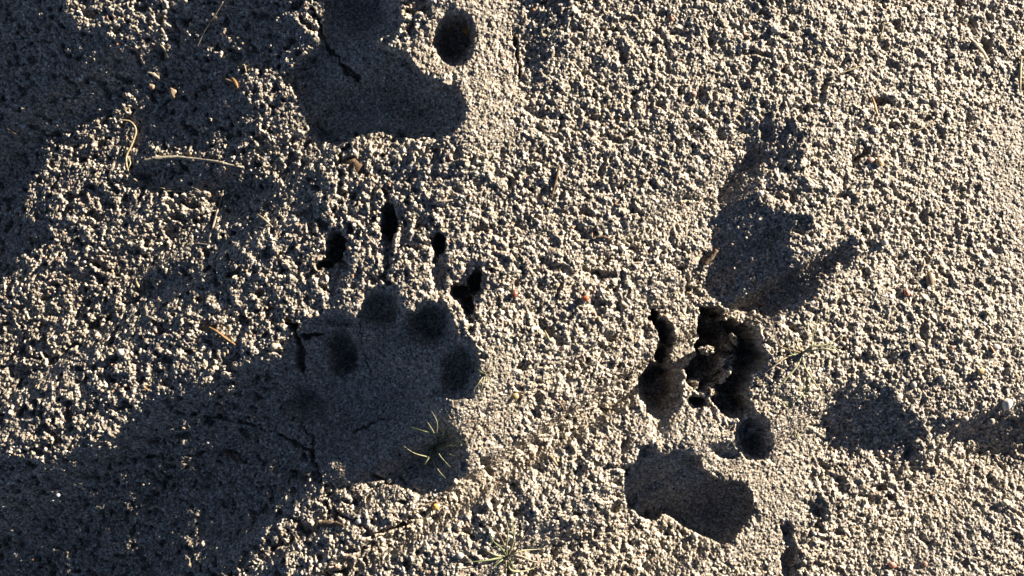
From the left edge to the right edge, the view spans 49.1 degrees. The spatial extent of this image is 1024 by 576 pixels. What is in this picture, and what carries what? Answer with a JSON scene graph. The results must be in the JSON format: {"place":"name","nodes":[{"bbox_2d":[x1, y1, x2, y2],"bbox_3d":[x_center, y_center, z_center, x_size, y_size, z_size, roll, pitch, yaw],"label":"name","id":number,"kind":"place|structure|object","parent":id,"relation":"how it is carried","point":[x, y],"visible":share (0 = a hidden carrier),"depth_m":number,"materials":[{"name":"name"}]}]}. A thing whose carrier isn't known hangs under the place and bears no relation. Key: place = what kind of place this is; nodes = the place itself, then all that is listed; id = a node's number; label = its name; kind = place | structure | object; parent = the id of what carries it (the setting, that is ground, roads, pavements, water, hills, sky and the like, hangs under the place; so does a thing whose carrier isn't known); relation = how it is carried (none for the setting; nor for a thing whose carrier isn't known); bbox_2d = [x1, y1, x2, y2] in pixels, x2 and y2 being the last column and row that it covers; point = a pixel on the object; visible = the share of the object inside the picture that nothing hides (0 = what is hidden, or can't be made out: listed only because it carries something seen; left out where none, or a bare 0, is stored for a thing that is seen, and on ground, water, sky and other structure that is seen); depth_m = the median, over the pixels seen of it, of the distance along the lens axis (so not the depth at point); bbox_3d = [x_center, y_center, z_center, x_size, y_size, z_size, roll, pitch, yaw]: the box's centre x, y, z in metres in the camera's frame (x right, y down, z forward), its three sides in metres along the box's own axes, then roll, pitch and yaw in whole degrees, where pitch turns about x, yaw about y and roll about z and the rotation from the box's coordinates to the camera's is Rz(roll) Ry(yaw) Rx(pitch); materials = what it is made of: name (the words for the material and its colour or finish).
{"place":"outdoors","nodes":[
{"label":"outdoors","id":0,"kind":"place"},
{"bbox_2d":[0,0,1023,575],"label":"sand ground","id":1,"kind":"structure","parent":0,"point":[382,280],"depth_m":0.43,"materials":[{"name":"beige sand"}]},
{"bbox_2d":[0,120,23,137],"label":"root hair","id":2,"kind":"object","parent":1,"relation":"on","point":[10,130],"visible":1,"depth_m":0.45,"materials":[{"name":"brown plant"}]},
{"bbox_2d":[117,349,123,356],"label":"pebble","id":3,"kind":"object","parent":1,"relation":"on","point":[120,352],"visible":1,"depth_m":0.43,"materials":[{"name":"stone"}]},
{"bbox_2d":[124,140,130,170],"bbox_3d":[-0.153,-0.053,0.446,0.004,0.003,0.013,0,90,0],"label":"dry grass blade","id":4,"kind":"object","parent":1,"relation":"on","point":[125,154],"visible":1,"depth_m":0.45,"materials":[{"name":"beige plant"}]},
{"bbox_2d":[135,278,140,289],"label":"straw stalk","id":5,"kind":"object","parent":1,"relation":"on","point":[137,284],"visible":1,"depth_m":0.44,"materials":[{"name":"beige plant"}]},
{"bbox_2d":[120,119,164,188],"bbox_3d":[-0.149,-0.052,0.444,0.011,0.007,0.035,-28,90,0],"label":"dry grass blade","id":6,"kind":"object","parent":1,"relation":"on","point":[131,145],"visible":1,"depth_m":0.45,"materials":[{"name":"plant"}]},
{"bbox_2d":[148,83,154,89],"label":"pebble","id":7,"kind":"object","parent":1,"relation":"on","point":[151,86],"visible":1,"depth_m":0.45,"materials":[{"name":"stone"}]},
{"bbox_2d":[147,71,160,79],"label":"dry leaf","id":8,"kind":"object","parent":1,"relation":"on","point":[153,74],"visible":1,"depth_m":0.44,"materials":[{"name":"plant"}]},
{"bbox_2d":[169,88,177,99],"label":"pebble","id":9,"kind":"object","parent":1,"relation":"on","point":[173,92],"visible":1,"depth_m":0.44,"materials":[{"name":"stone"}]},
{"bbox_2d":[166,190,192,194],"bbox_3d":[-0.130,-0.037,0.439,0.012,0.001,0.002,0,90,0],"label":"root hair","id":10,"kind":"object","parent":1,"relation":"on","point":[177,191],"visible":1,"depth_m":0.44,"materials":[{"name":"brown plant"}]},
{"bbox_2d":[163,185,200,191],"bbox_3d":[-0.130,-0.039,0.440,0.016,0.005,0.003,0,90,0],"label":"root hair","id":11,"kind":"object","parent":1,"relation":"on","point":[183,186],"visible":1,"depth_m":0.44,"materials":[{"name":"brown plant"}]},
{"bbox_2d":[188,137,193,151],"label":"straw stalk","id":12,"kind":"object","parent":1,"relation":"on","point":[191,144],"visible":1,"depth_m":0.44,"materials":[{"name":"beige plant"}]},
{"bbox_2d":[142,155,241,167],"bbox_3d":[-0.126,-0.050,0.439,0.041,0.010,0.006,0,90,0],"label":"straw stalk","id":13,"kind":"object","parent":1,"relation":"on","point":[166,157],"visible":1,"depth_m":0.44,"materials":[{"name":"beige plant"}]},
{"bbox_2d":[197,2,222,46],"bbox_3d":[-0.117,-0.102,0.436,0.012,0.008,0.016,0,90,0],"label":"root hair","id":14,"kind":"object","parent":1,"relation":"on","point":[209,23],"visible":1,"depth_m":0.44,"materials":[{"name":"plant"}]},
{"bbox_2d":[208,190,223,241],"bbox_3d":[-0.116,-0.028,0.440,0.005,0.008,0.020,0,90,0],"label":"straw stalk","id":15,"kind":"object","parent":1,"relation":"on","point":[217,211],"visible":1,"depth_m":0.44,"materials":[{"name":"beige plant"}]},
{"bbox_2d":[204,324,235,344],"bbox_3d":[-0.112,0.018,0.429,0.013,0.005,0.008,0,90,0],"label":"straw stalk","id":16,"kind":"object","parent":1,"relation":"on","point":[220,334],"visible":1,"depth_m":0.43,"materials":[{"name":"beige plant"}]},
{"bbox_2d":[220,76,237,88],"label":"dry leaf","id":17,"kind":"object","parent":1,"relation":"on","point":[230,82],"visible":1,"depth_m":0.44,"materials":[{"name":"brown plant"}]},
{"bbox_2d":[223,449,238,461],"bbox_3d":[-0.112,0.067,0.446,0.007,0.003,0.004,0,90,0],"label":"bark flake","id":18,"kind":"object","parent":1,"relation":"on","point":[232,456],"visible":1,"depth_m":0.44,"materials":[{"name":"brown wood"}]},
{"bbox_2d":[231,77,237,86],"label":"dry leaf","id":19,"kind":"object","parent":1,"relation":"on","point":[235,83],"visible":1,"depth_m":0.43,"materials":[{"name":"plant"}]},
{"bbox_2d":[257,214,272,227],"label":"straw stalk","id":20,"kind":"object","parent":1,"relation":"on","point":[264,219],"visible":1,"depth_m":0.43,"materials":[{"name":"beige plant"}]},
{"bbox_2d":[270,343,277,349],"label":"pebble","id":21,"kind":"object","parent":1,"relation":"on","point":[273,346],"visible":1,"depth_m":0.43,"materials":[{"name":"stone"}]},
{"bbox_2d":[318,520,343,527],"bbox_3d":[-0.069,0.091,0.429,0.011,0.006,0.003,0,90,0],"label":"wood chip","id":22,"kind":"object","parent":1,"relation":"on","point":[327,523],"visible":1,"depth_m":0.43,"materials":[{"name":"brown plant"}]},
{"bbox_2d":[344,157,369,177],"bbox_3d":[-0.059,-0.046,0.425,0.011,0.006,0.009,0,90,0],"label":"bark flake","id":23,"kind":"object","parent":1,"relation":"on","point":[355,163],"visible":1,"depth_m":0.43,"materials":[{"name":"brown wood"}]},
{"bbox_2d":[355,519,361,524],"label":"pebble","id":24,"kind":"object","parent":1,"relation":"on","point":[358,521],"visible":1,"depth_m":0.43,"materials":[{"name":"stone"}]},
{"bbox_2d":[404,412,465,476],"bbox_3d":[-0.029,0.059,0.423,0.024,0.020,0.020,43,90,0],"label":"grass seedling","id":25,"kind":"object","parent":1,"relation":"in","point":[436,446],"depth_m":0.42,"materials":[{"name":"plant"}]},
{"bbox_2d":[432,504,438,509],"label":"pebble","id":26,"kind":"object","parent":1,"relation":"on","point":[435,507],"visible":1,"depth_m":0.43,"materials":[{"name":"stone"}]},
{"bbox_2d":[432,199,452,204],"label":"straw stalk","id":27,"kind":"object","parent":1,"relation":"on","point":[440,201],"visible":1,"depth_m":0.42,"materials":[{"name":"beige plant"}]},
{"bbox_2d":[456,552,463,558],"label":"pebble","id":28,"kind":"object","parent":1,"relation":"on","point":[459,555],"visible":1,"depth_m":0.42,"materials":[{"name":"stone"}]},
{"bbox_2d":[462,25,468,34],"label":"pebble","id":29,"kind":"object","parent":1,"relation":"on","point":[465,30],"visible":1,"depth_m":0.43,"materials":[{"name":"stone"}]},
{"bbox_2d":[473,346,495,397],"bbox_3d":[-0.011,0.031,0.421,0.009,0.008,0.020,0,90,0],"label":"grass tuft","id":30,"kind":"object","parent":1,"relation":"on","point":[485,374],"visible":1,"depth_m":0.42,"materials":[{"name":"plant"}]},
{"bbox_2d":[471,517,548,575],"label":"grass seedling","id":31,"kind":"object","parent":1,"relation":"in","point":[507,560],"depth_m":0.42,"materials":[{"name":"plant"}]},
{"bbox_2d":[511,291,517,297],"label":"pebble","id":32,"kind":"object","parent":1,"relation":"on","point":[514,294],"visible":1,"depth_m":0.42,"materials":[{"name":"stone"}]},
{"bbox_2d":[512,393,518,399],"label":"pebble","id":33,"kind":"object","parent":1,"relation":"on","point":[515,396],"visible":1,"depth_m":0.42,"materials":[{"name":"stone"}]},
{"bbox_2d":[548,455,557,465],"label":"dry leaf","id":34,"kind":"object","parent":1,"relation":"on","point":[553,460],"visible":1,"depth_m":0.43,"materials":[{"name":"plant"}]},
{"bbox_2d":[551,165,559,199],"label":"twig","id":35,"kind":"object","parent":1,"relation":"on","point":[556,178],"visible":1,"depth_m":0.42,"materials":[{"name":"brown wood"}]},
{"bbox_2d":[582,295,589,301],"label":"pebble","id":36,"kind":"object","parent":1,"relation":"on","point":[585,298],"visible":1,"depth_m":0.42,"materials":[{"name":"stone"}]},
{"bbox_2d":[689,91,696,96],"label":"pebble","id":37,"kind":"object","parent":1,"relation":"on","point":[692,94],"visible":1,"depth_m":0.42,"materials":[{"name":"stone"}]},
{"bbox_2d":[685,376,701,388],"bbox_3d":[0.070,0.037,0.441,0.011,0.021,0.005,-10,90,0],"label":"sand clod","id":38,"kind":"object","parent":1,"relation":"on","point":[693,382],"visible":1,"depth_m":0.43,"materials":[{"name":"brown sand"}]},
{"bbox_2d":[691,532,697,538],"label":"pebble","id":39,"kind":"object","parent":1,"relation":"on","point":[694,535],"visible":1,"depth_m":0.44,"materials":[{"name":"stone"}]},
{"bbox_2d":[698,345,714,355],"bbox_3d":[0.076,0.024,0.437,0.007,0.012,0.004,0,90,0],"label":"sand clod","id":40,"kind":"object","parent":1,"relation":"on","point":[707,350],"visible":1,"depth_m":0.43,"materials":[{"name":"beige sand"}]},
{"bbox_2d":[701,382,718,398],"bbox_3d":[0.077,0.040,0.437,0.007,0.019,0.008,20,90,0],"label":"sand clod","id":41,"kind":"object","parent":1,"relation":"on","point":[708,388],"visible":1,"depth_m":0.43,"materials":[{"name":"brown sand"}]},
{"bbox_2d":[702,249,717,265],"bbox_3d":[0.077,-0.012,0.432,0.006,0.002,0.007,0,90,0],"label":"twig stub","id":42,"kind":"object","parent":1,"relation":"on","point":[708,259],"visible":1,"depth_m":0.43,"materials":[{"name":"brown plant"}]},
{"bbox_2d":[707,352,734,383],"bbox_3d":[0.082,0.032,0.445,0.008,0.036,0.014,30,90,0],"label":"sand clod","id":43,"kind":"object","parent":1,"relation":"on","point":[720,370],"visible":1,"depth_m":0.44,"materials":[{"name":"sand"}]},
{"bbox_2d":[717,309,727,320],"bbox_3d":[0.084,0.009,0.444,0.006,0.017,0.009,-20,90,0],"label":"sand clod","id":44,"kind":"object","parent":1,"relation":"on","point":[725,317],"visible":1,"depth_m":0.44,"materials":[{"name":"beige sand"}]},
{"bbox_2d":[729,333,738,346],"bbox_3d":[0.086,0.020,0.437,0.002,0.010,0.006,-24,90,0],"label":"sand clod","id":45,"kind":"object","parent":1,"relation":"on","point":[733,339],"visible":1,"depth_m":0.43,"materials":[{"name":"sand"}]},
{"bbox_2d":[757,190,763,196],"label":"pebble","id":46,"kind":"object","parent":1,"relation":"on","point":[760,193],"visible":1,"depth_m":0.42,"materials":[{"name":"stone"}]},
{"bbox_2d":[771,25,777,31],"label":"pebble","id":47,"kind":"object","parent":1,"relation":"on","point":[774,28],"visible":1,"depth_m":0.42,"materials":[{"name":"stone"}]},
{"bbox_2d":[770,398,793,423],"bbox_3d":[0.103,0.047,0.427,0.010,0.004,0.010,0,90,0],"label":"grass seedling","id":48,"kind":"object","parent":1,"relation":"in","point":[782,402],"depth_m":0.43,"materials":[{"name":"beige plant"}]},
{"bbox_2d":[796,378,811,400],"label":"grass seedling","id":49,"kind":"object","parent":1,"relation":"in","point":[804,389],"depth_m":0.43,"materials":[{"name":"beige plant"}]},
{"bbox_2d":[766,315,843,397],"bbox_3d":[0.112,0.025,0.427,0.029,0.009,0.033,11,90,0],"label":"grass seedling","id":50,"kind":"object","parent":1,"relation":"on","point":[808,349],"depth_m":0.42,"materials":[{"name":"plant"}]},
{"bbox_2d":[840,65,862,73],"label":"straw stalk","id":51,"kind":"object","parent":1,"relation":"on","point":[851,69],"visible":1,"depth_m":0.43,"materials":[{"name":"beige plant"}]},
{"bbox_2d":[866,157,874,163],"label":"pebble","id":52,"kind":"object","parent":1,"relation":"on","point":[870,160],"visible":1,"depth_m":0.43,"materials":[{"name":"stone"}]},
{"bbox_2d":[871,96,877,114],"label":"dry leaf","id":53,"kind":"object","parent":1,"relation":"on","point":[875,106],"visible":1,"depth_m":0.43,"materials":[{"name":"plant"}]},
{"bbox_2d":[876,158,882,166],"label":"pebble","id":54,"kind":"object","parent":1,"relation":"on","point":[879,162],"visible":1,"depth_m":0.43,"materials":[{"name":"stone"}]},
{"bbox_2d":[881,239,887,245],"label":"pebble","id":55,"kind":"object","parent":1,"relation":"on","point":[884,242],"visible":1,"depth_m":0.43,"materials":[{"name":"stone"}]},
{"bbox_2d":[889,562,895,567],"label":"pebble","id":56,"kind":"object","parent":1,"relation":"on","point":[892,564],"visible":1,"depth_m":0.44,"materials":[{"name":"stone"}]},
{"bbox_2d":[894,395,902,401],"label":"pebble","id":57,"kind":"object","parent":1,"relation":"on","point":[897,398],"visible":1,"depth_m":0.43,"materials":[{"name":"stone"}]},
{"bbox_2d":[904,289,909,295],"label":"pebble","id":58,"kind":"object","parent":1,"relation":"on","point":[906,292],"visible":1,"depth_m":0.43,"materials":[{"name":"stone"}]},
{"bbox_2d":[910,381,916,387],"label":"pebble","id":59,"kind":"object","parent":1,"relation":"on","point":[913,384],"visible":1,"depth_m":0.43,"materials":[{"name":"stone"}]},
{"bbox_2d":[914,341,923,347],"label":"pebble","id":60,"kind":"object","parent":1,"relation":"on","point":[918,344],"visible":1,"depth_m":0.43,"materials":[{"name":"stone"}]},
{"bbox_2d":[921,561,927,566],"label":"pebble","id":61,"kind":"object","parent":1,"relation":"on","point":[924,563],"visible":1,"depth_m":0.44,"materials":[{"name":"stone"}]},
{"bbox_2d":[912,118,937,131],"bbox_3d":[0.160,-0.063,0.433,0.011,0.002,0.006,0,90,0],"label":"root hair","id":62,"kind":"object","parent":1,"relation":"on","point":[925,126],"visible":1,"depth_m":0.43,"materials":[{"name":"beige plant"}]},
{"bbox_2d":[926,272,934,285],"bbox_3d":[0.162,-0.004,0.434,0.004,0.003,0.005,10,90,0],"label":"pebble","id":63,"kind":"object","parent":1,"relation":"on","point":[930,277],"visible":1,"depth_m":0.43,"materials":[{"name":"stone"}]},
{"bbox_2d":[939,374,944,380],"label":"pebble","id":64,"kind":"object","parent":1,"relation":"on","point":[942,377],"visible":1,"depth_m":0.43,"materials":[{"name":"stone"}]},
{"bbox_2d":[961,416,968,421],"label":"pebble","id":65,"kind":"object","parent":1,"relation":"on","point":[964,418],"visible":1,"depth_m":0.44,"materials":[{"name":"stone"}]},
{"bbox_2d":[967,36,989,62],"bbox_3d":[0.182,-0.093,0.438,0.010,0.003,0.010,0,90,0],"label":"dry leaf","id":66,"kind":"object","parent":1,"relation":"on","point":[978,46],"visible":1,"depth_m":0.44,"materials":[{"name":"plant"}]},
{"bbox_2d":[977,368,983,374],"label":"pebble","id":67,"kind":"object","parent":1,"relation":"on","point":[980,371],"visible":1,"depth_m":0.44,"materials":[{"name":"stone"}]},
{"bbox_2d":[987,417,994,424],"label":"pebble","id":68,"kind":"object","parent":1,"relation":"on","point":[990,421],"visible":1,"depth_m":0.44,"materials":[{"name":"stone"}]},
{"bbox_2d":[990,13,995,18],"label":"pebble","id":69,"kind":"object","parent":1,"relation":"on","point":[992,15],"visible":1,"depth_m":0.44,"materials":[{"name":"stone"}]},
{"bbox_2d":[992,344,1000,350],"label":"pebble","id":70,"kind":"object","parent":1,"relation":"on","point":[995,347],"visible":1,"depth_m":0.44,"materials":[{"name":"stone"}]},
{"bbox_2d":[1001,499,1008,505],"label":"pebble","id":71,"kind":"object","parent":1,"relation":"on","point":[1004,502],"visible":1,"depth_m":0.44,"materials":[{"name":"stone"}]},
{"bbox_2d":[1002,398,1012,409],"bbox_3d":[0.194,0.046,0.439,0.004,0.003,0.005,15,90,0],"label":"pebble","id":72,"kind":"object","parent":1,"relation":"on","point":[1007,403],"visible":1,"depth_m":0.44,"materials":[{"name":"stone"}]},
{"bbox_2d":[1018,56,1021,91],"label":"straw stalk","id":73,"kind":"object","parent":1,"relation":"on","point":[1019,72],"visible":1,"depth_m":0.44,"materials":[{"name":"beige plant"}]}
]}

